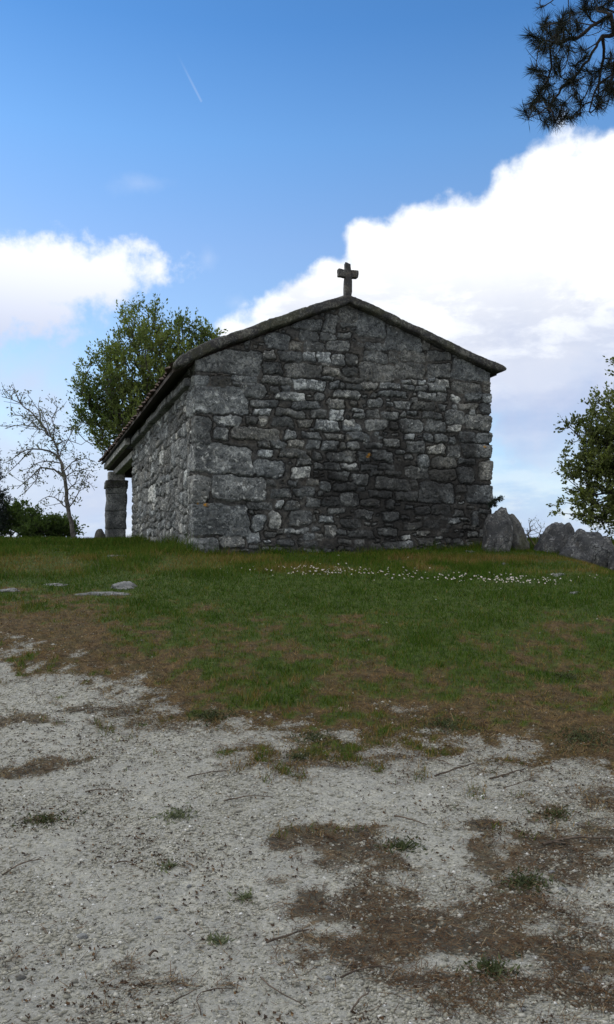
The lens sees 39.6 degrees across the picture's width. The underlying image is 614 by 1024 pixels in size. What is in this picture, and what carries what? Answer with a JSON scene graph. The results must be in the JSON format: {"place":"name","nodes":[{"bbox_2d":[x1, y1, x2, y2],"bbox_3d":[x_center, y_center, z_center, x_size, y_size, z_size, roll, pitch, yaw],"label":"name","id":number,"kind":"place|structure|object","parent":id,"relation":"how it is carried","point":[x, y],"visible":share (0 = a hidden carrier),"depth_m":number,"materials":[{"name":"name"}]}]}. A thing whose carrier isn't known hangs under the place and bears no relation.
{"place":"outdoors","nodes":[
{"label":"outdoors","id":0,"kind":"place"},
{"bbox_2d":[0,541,613,1023],"bbox_3d":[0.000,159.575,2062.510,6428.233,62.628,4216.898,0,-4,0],"label":"ground","id":1,"kind":"structure","parent":0,"point":[360,785],"depth_m":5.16,"materials":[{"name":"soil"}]},
{"bbox_2d":[0,450,13,536],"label":"conifer tree","id":2,"kind":"object","parent":1,"relation":"on","point":[2,506],"visible":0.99,"depth_m":30.15,"materials":[{"name":"green plant"}]},
{"bbox_2d":[0,588,18,591],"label":"flat rock","id":3,"kind":"object","parent":1,"relation":"on","point":[9,590],"visible":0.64,"depth_m":10.94,"materials":[{"name":"stone"}]},
{"bbox_2d":[16,975,25,980],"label":"loose stone","id":4,"kind":"object","parent":1,"relation":"on","point":[21,978],"visible":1,"depth_m":3.21,"materials":[{"name":"grey stone"}]},
{"bbox_2d":[2,857,40,875],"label":"twig","id":5,"kind":"object","parent":1,"relation":"on","point":[20,864],"visible":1,"depth_m":4.17,"materials":[{"name":"brown wood"}]},
{"bbox_2d":[0,496,43,536],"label":"bush","id":6,"kind":"object","parent":1,"relation":"on","point":[16,505],"visible":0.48,"depth_m":30.69,"materials":[{"name":"green plant"}]},
{"bbox_2d":[12,502,59,536],"bbox_3d":[-9.324,0.406,29.556,1.422,1.590,1.639,3,-5,-39],"label":"bush","id":7,"kind":"object","parent":1,"relation":"on","point":[34,523],"visible":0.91,"depth_m":29.34,"materials":[{"name":"green plant"}]},
{"bbox_2d":[12,805,86,828],"bbox_3d":[-1.445,1.713,4.780,0.398,0.081,0.313,0,-4,0],"label":"weed tuft","id":8,"kind":"object","parent":1,"relation":"on","point":[44,818],"visible":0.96,"depth_m":4.75,"materials":[{"name":"green plant"}]},
{"bbox_2d":[0,382,102,537],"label":"young tree","id":9,"kind":"object","parent":1,"relation":"on","point":[62,473],"visible":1,"depth_m":27.11,"materials":[{"name":"grey plant"}]},
{"bbox_2d":[43,583,65,585],"bbox_3d":[-3.385,0.992,11.441,0.395,0.080,0.223,0,-4,0],"label":"flat rock","id":10,"kind":"object","parent":1,"relation":"on","point":[55,584],"visible":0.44,"depth_m":11.39,"materials":[{"name":"stone"}]},
{"bbox_2d":[40,511,88,537],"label":"bush","id":11,"kind":"object","parent":1,"relation":"on","point":[62,528],"visible":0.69,"depth_m":29.75,"materials":[{"name":"green plant"}]},
{"bbox_2d":[77,933,87,939],"bbox_3d":[-0.931,1.763,3.531,0.051,0.030,0.047,0,-4,0],"label":"loose stone","id":12,"kind":"object","parent":1,"relation":"on","point":[80,936],"visible":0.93,"depth_m":3.52,"materials":[{"name":"grey stone"}]},
{"bbox_2d":[69,707,113,712],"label":"twig","id":13,"kind":"object","parent":1,"relation":"on","point":[89,708],"visible":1,"depth_m":6.57,"materials":[{"name":"wood"}]},
{"bbox_2d":[94,529,104,538],"bbox_3d":[-6.191,0.820,25.506,0.364,0.643,0.401,0,-4,0],"label":"boulder","id":14,"kind":"object","parent":1,"relation":"on","point":[99,533],"visible":0.43,"depth_m":25.38,"materials":[{"name":"stone"}]},
{"bbox_2d":[85,788,115,791],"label":"twig","id":15,"kind":"object","parent":1,"relation":"on","point":[99,789],"visible":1,"depth_m":5.14,"materials":[{"name":"wood"}]},
{"bbox_2d":[75,592,129,595],"bbox_3d":[-2.551,1.052,10.727,0.966,0.102,0.206,0,-4,0],"label":"flat rock","id":16,"kind":"object","parent":1,"relation":"on","point":[105,593],"visible":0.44,"depth_m":10.67,"materials":[{"name":"stone"}]},
{"bbox_2d":[111,581,136,589],"bbox_3d":[-2.398,1.048,11.132,0.475,0.292,0.339,0,-4,0],"label":"flat rock","id":17,"kind":"object","parent":1,"relation":"on","point":[125,585],"visible":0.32,"depth_m":11.07,"materials":[{"name":"stone"}]},
{"bbox_2d":[114,860,137,866],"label":"twig","id":18,"kind":"object","parent":1,"relation":"on","point":[125,861],"visible":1,"depth_m":4.20,"materials":[{"name":"wood"}]},
{"bbox_2d":[63,292,227,454],"bbox_3d":[-6.198,-3.524,33.339,6.743,10.309,4.538,0,-4,0],"label":"broadleaf tree","id":19,"kind":"object","parent":1,"relation":"on","point":[114,420],"visible":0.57,"depth_m":32.78,"materials":[{"name":"green plant"}]},
{"bbox_2d":[154,858,184,872],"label":"weed tuft","id":20,"kind":"object","parent":1,"relation":"on","point":[172,865],"visible":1,"depth_m":4.17,"materials":[{"name":"green plant"}]},
{"bbox_2d":[138,802,204,828],"bbox_3d":[-0.697,1.703,4.814,0.413,0.084,0.310,-2,-4,23],"label":"weed tuft","id":21,"kind":"object","parent":1,"relation":"on","point":[178,812],"visible":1,"depth_m":4.79,"materials":[{"name":"green plant"}]},
{"bbox_2d":[170,988,199,1003],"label":"twig","id":22,"kind":"object","parent":1,"relation":"on","point":[184,995],"visible":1,"depth_m":3.06,"materials":[{"name":"brown wood"}]},
{"bbox_2d":[196,992,200,1014],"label":"twig","id":23,"kind":"object","parent":1,"relation":"on","point":[197,1002],"visible":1,"depth_m":3.02,"materials":[{"name":"wood"}]},
{"bbox_2d":[168,705,247,732],"bbox_3d":[-0.711,1.543,6.429,0.495,0.131,0.485,3,-5,-43],"label":"weed tuft","id":24,"kind":"object","parent":1,"relation":"on","point":[209,713],"visible":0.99,"depth_m":6.44,"materials":[{"name":"green plant"}]},
{"bbox_2d":[187,770,228,777],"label":"twig","id":25,"kind":"object","parent":1,"relation":"on","point":[207,772],"visible":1,"depth_m":5.37,"materials":[{"name":"wood"}]},
{"bbox_2d":[202,988,233,992],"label":"twig","id":26,"kind":"object","parent":1,"relation":"on","point":[216,988],"visible":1,"depth_m":3.12,"materials":[{"name":"wood"}]},
{"bbox_2d":[205,932,234,946],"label":"weed tuft","id":27,"kind":"object","parent":1,"relation":"on","point":[215,941],"visible":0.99,"depth_m":3.49,"materials":[{"name":"green plant"}]},
{"bbox_2d":[227,888,256,903],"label":"weed tuft","id":28,"kind":"object","parent":1,"relation":"on","point":[246,896],"visible":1,"depth_m":3.87,"materials":[{"name":"green plant"}]},
{"bbox_2d":[223,795,270,800],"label":"twig","id":29,"kind":"object","parent":1,"relation":"on","point":[244,796],"visible":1,"depth_m":5.01,"materials":[{"name":"wood"}]},
{"bbox_2d":[260,976,305,1006],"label":"twig","id":30,"kind":"object","parent":1,"relation":"on","point":[263,979],"visible":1,"depth_m":3.10,"materials":[{"name":"wood"}]},
{"bbox_2d":[266,929,307,942],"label":"twig","id":31,"kind":"object","parent":1,"relation":"on","point":[277,938],"visible":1,"depth_m":3.50,"materials":[{"name":"brown wood"}]},
{"bbox_2d":[277,749,319,762],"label":"weed tuft","id":32,"kind":"object","parent":1,"relation":"on","point":[298,756],"visible":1,"depth_m":5.66,"materials":[{"name":"green plant"}]},
{"bbox_2d":[98,262,506,554],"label":"stone chapel","id":33,"kind":"structure","parent":1,"relation":"on","point":[348,420],"depth_m":15.24,"materials":[{"name":"stone"}]},
{"bbox_2d":[0,530,613,840],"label":"grass","id":34,"kind":"structure","parent":1,"relation":"on","point":[132,546],"depth_m":9.97,"materials":[{"name":"green plant"}]},
{"bbox_2d":[0,589,613,1023],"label":"pine litter","id":35,"kind":"object","parent":1,"relation":"on","point":[392,977],"visible":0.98,"depth_m":3.99,"materials":[{"name":"brown plant"}]},
{"bbox_2d":[0,633,613,1023],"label":"bark chips","id":36,"kind":"object","parent":1,"relation":"on","point":[220,967],"visible":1,"depth_m":4.26,"materials":[{"name":"brown wood"}]},
{"bbox_2d":[278,729,338,747],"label":"weed tuft","id":37,"kind":"object","parent":1,"relation":"on","point":[316,736],"visible":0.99,"depth_m":6.02,"materials":[{"name":"green plant"}]},
{"bbox_2d":[325,975,332,980],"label":"loose stone","id":38,"kind":"object","parent":1,"relation":"on","point":[328,978],"visible":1,"depth_m":3.22,"materials":[{"name":"grey stone"}]},
{"bbox_2d":[350,990,369,1012],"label":"twig","id":39,"kind":"object","parent":1,"relation":"on","point":[356,1003],"visible":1,"depth_m":3.03,"materials":[{"name":"brown wood"}]},
{"bbox_2d":[340,966,391,977],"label":"twig","id":40,"kind":"object","parent":1,"relation":"on","point":[346,974],"visible":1,"depth_m":3.25,"materials":[{"name":"brown wood"}]},
{"bbox_2d":[373,834,432,857],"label":"weed tuft","id":41,"kind":"object","parent":1,"relation":"on","point":[402,845],"visible":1,"depth_m":4.41,"materials":[{"name":"green plant"}]},
{"bbox_2d":[394,815,426,824],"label":"twig","id":42,"kind":"object","parent":1,"relation":"on","point":[408,818],"visible":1,"depth_m":4.73,"materials":[{"name":"wood"}]},
{"bbox_2d":[398,713,494,737],"bbox_3d":[1.028,1.567,6.308,0.714,0.129,0.589,0,-4,0],"label":"weed tuft","id":43,"kind":"object","parent":1,"relation":"on","point":[443,723],"visible":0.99,"depth_m":6.29,"materials":[{"name":"green plant"}]},
{"bbox_2d":[434,763,472,776],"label":"twig","id":44,"kind":"object","parent":1,"relation":"on","point":[461,766],"visible":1,"depth_m":5.45,"materials":[{"name":"brown wood"}]},
{"bbox_2d":[452,949,530,986],"bbox_3d":[0.719,1.761,3.289,0.321,0.067,0.250,1,-4,-9],"label":"weed tuft","id":45,"kind":"object","parent":1,"relation":"on","point":[496,966],"visible":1,"depth_m":3.29,"materials":[{"name":"green plant"}]},
{"bbox_2d":[482,507,512,551],"bbox_3d":[3.362,0.811,15.316,0.554,1.825,0.623,1,-4,-22],"label":"boulder","id":46,"kind":"object","parent":1,"relation":"on","point":[498,530],"visible":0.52,"depth_m":15.15,"materials":[{"name":"stone"}]},
{"bbox_2d":[488,495,504,508],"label":"fern","id":47,"kind":"object","parent":46,"relation":"on","point":[493,503],"visible":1,"depth_m":15.76,"materials":[{"name":"green plant"}]},
{"bbox_2d":[489,766,524,778],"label":"twig","id":48,"kind":"object","parent":1,"relation":"on","point":[505,774],"visible":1,"depth_m":5.36,"materials":[{"name":"brown wood"}]},
{"bbox_2d":[509,514,529,550],"bbox_3d":[3.821,0.706,15.888,0.690,1.359,0.741,0,-4,0],"label":"boulder","id":49,"kind":"object","parent":1,"relation":"on","point":[520,541],"visible":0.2,"depth_m":15.64,"materials":[{"name":"stone"}]},
{"bbox_2d":[503,776,537,787],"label":"twig","id":50,"kind":"object","parent":1,"relation":"on","point":[520,782],"visible":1,"depth_m":5.24,"materials":[{"name":"brown wood"}]},
{"bbox_2d":[480,866,570,901],"bbox_3d":[1.040,1.744,4.023,0.411,0.072,0.378,0,-4,0],"label":"weed tuft","id":51,"kind":"object","parent":1,"relation":"on","point":[520,883],"visible":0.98,"depth_m":4.02,"materials":[{"name":"green plant"}]},
{"bbox_2d":[521,515,544,544],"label":"bush","id":52,"kind":"object","parent":1,"relation":"on","point":[529,531],"visible":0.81,"depth_m":18.98,"materials":[{"name":"green plant"}]},
{"bbox_2d":[534,522,574,552],"bbox_3d":[4.503,0.807,15.262,0.875,1.251,0.844,0,-4,0],"label":"boulder","id":53,"kind":"object","parent":1,"relation":"on","point":[554,536],"visible":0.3,"depth_m":15.06,"materials":[{"name":"stone"}]},
{"bbox_2d":[525,803,588,827],"bbox_3d":[1.427,1.710,4.810,0.351,0.078,0.293,1,-4,-19],"label":"weed tuft","id":54,"kind":"object","parent":1,"relation":"on","point":[556,812],"visible":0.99,"depth_m":4.81,"materials":[{"name":"green plant"}]},
{"bbox_2d":[513,0,613,134],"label":"pine tree","id":55,"kind":"object","parent":1,"relation":"on","point":[556,36],"visible":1,"depth_m":9.20,"materials":[{"name":"green plant"}]},
{"bbox_2d":[539,667,587,682],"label":"weed tuft","id":56,"kind":"object","parent":1,"relation":"on","point":[569,676],"visible":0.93,"depth_m":7.47,"materials":[{"name":"green plant"}]},
{"bbox_2d":[519,716,613,752],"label":"weed tuft","id":57,"kind":"object","parent":1,"relation":"on","point":[581,736],"visible":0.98,"depth_m":6.01,"materials":[{"name":"green plant"}]},
{"bbox_2d":[542,836,612,844],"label":"twig","id":58,"kind":"object","parent":1,"relation":"on","point":[558,840],"visible":1,"depth_m":4.46,"materials":[{"name":"brown wood"}]},
{"bbox_2d":[546,355,613,539],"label":"broadleaf tree","id":59,"kind":"object","parent":1,"relation":"on","point":[602,464],"visible":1,"depth_m":20.91,"materials":[{"name":"green plant"}]},
{"bbox_2d":[557,528,613,567],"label":"boulder","id":60,"kind":"object","parent":1,"relation":"on","point":[595,548],"visible":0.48,"depth_m":14.39,"materials":[{"name":"stone"}]},
{"bbox_2d":[582,966,590,972],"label":"loose stone","id":61,"kind":"object","parent":1,"relation":"on","point":[584,968],"visible":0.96,"depth_m":3.28,"materials":[{"name":"grey stone"}]},
{"bbox_2d":[607,550,613,569],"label":"boulder","id":62,"kind":"object","parent":1,"relation":"on","point":[610,562],"visible":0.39,"depth_m":14.20,"materials":[{"name":"stone"}]},
{"bbox_2d":[0,0,613,538],"label":"sky","id":63,"kind":"structure","parent":0,"point":[224,159],"materials":[{"name":"blue"}]}
]}

